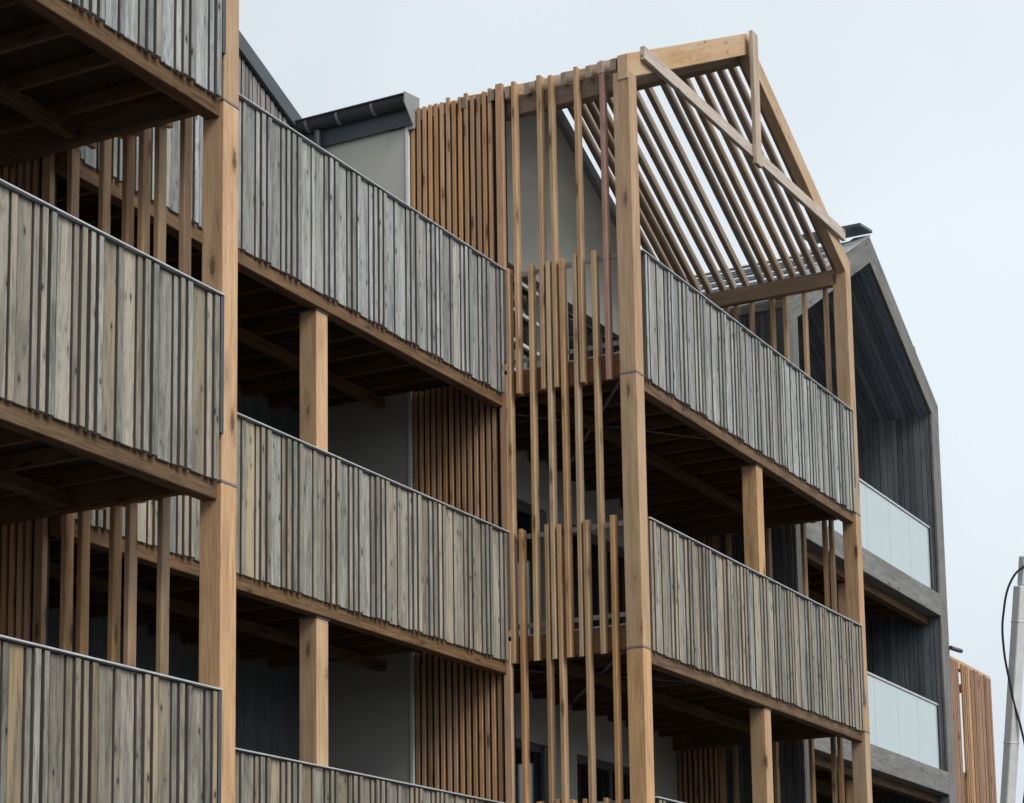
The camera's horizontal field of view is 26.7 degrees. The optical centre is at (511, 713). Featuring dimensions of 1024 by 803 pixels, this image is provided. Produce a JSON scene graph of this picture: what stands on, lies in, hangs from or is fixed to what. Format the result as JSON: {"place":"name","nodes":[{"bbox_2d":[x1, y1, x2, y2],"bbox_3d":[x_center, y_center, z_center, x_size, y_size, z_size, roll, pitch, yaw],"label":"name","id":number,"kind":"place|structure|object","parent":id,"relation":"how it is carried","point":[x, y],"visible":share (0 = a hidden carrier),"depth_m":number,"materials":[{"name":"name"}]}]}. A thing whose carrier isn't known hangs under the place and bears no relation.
{"place":"outdoors","nodes":[
{"label":"outdoors","id":0,"kind":"place"},
{"bbox_2d":[0,0,239,802],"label":"apartment block","id":1,"kind":"structure","parent":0,"point":[118,374],"depth_m":14.67,"materials":[{"name":"wood"}]},
{"bbox_2d":[48,30,510,802],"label":"apartment block","id":2,"kind":"structure","parent":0,"point":[354,284],"depth_m":19.73,"materials":[{"name":"wood"}]},
{"bbox_2d":[291,30,872,802],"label":"apartment block","id":3,"kind":"structure","parent":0,"point":[635,446],"depth_m":23.29,"materials":[{"name":"wood"}]},
{"bbox_2d":[513,271,539,370],"bbox_3d":[0.067,-4.151,25.324,0.110,2.130,0.970,-6,-10,28],"label":"door","id":4,"kind":"structure","parent":3,"relation":"in","point":[525,305],"depth_m":25.60,"materials":[{"name":"metal"}]},
{"bbox_2d":[517,502,541,635],"bbox_3d":[0.088,-1.385,24.891,0.060,2.130,0.970,-6,-10,28],"label":"door","id":5,"kind":"structure","parent":3,"relation":"in","point":[524,513],"depth_m":25.12,"materials":[{"name":"metal"}]},
{"bbox_2d":[516,740,544,802],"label":"door","id":6,"kind":"structure","parent":3,"relation":"in","point":[537,788],"depth_m":24.78,"materials":[{"name":"glass"}]},
{"bbox_2d":[568,308,618,360],"bbox_3d":[1.118,-3.847,27.318,0.065,2.130,2.220,-6,-10,28],"label":"window","id":7,"kind":"structure","parent":3,"relation":"in","point":[570,312],"depth_m":27.17,"materials":[{"name":"glass"}]},
{"bbox_2d":[572,532,625,628],"bbox_3d":[1.161,-1.082,26.874,0.065,2.130,2.220,-6,-10,28],"label":"window","id":8,"kind":"structure","parent":3,"relation":"in","point":[594,542],"depth_m":26.77,"materials":[{"name":"glass"}]},
{"bbox_2d":[577,756,629,802],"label":"window","id":9,"kind":"structure","parent":3,"relation":"in","point":[605,773],"depth_m":26.36,"materials":[{"name":"glass"}]},
{"bbox_2d":[239,0,1023,802],"label":"sky","id":10,"kind":"structure","parent":0,"point":[905,118],"materials":[{"name":"white"}]},
{"bbox_2d":[688,223,962,802],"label":"apartment block","id":11,"kind":"structure","parent":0,"point":[908,647],"depth_m":32.76,"materials":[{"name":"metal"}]},
{"bbox_2d":[950,656,996,802],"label":"apartment block","id":12,"kind":"structure","parent":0,"point":[976,781],"depth_m":38.26,"materials":[{"name":"brown wood"}]},
{"bbox_2d":[1000,556,1023,802],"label":"mast","id":13,"kind":"object","parent":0,"point":[1014,671],"visible":1,"depth_m":19.96,"materials":[{"name":"white metal"}]}
]}

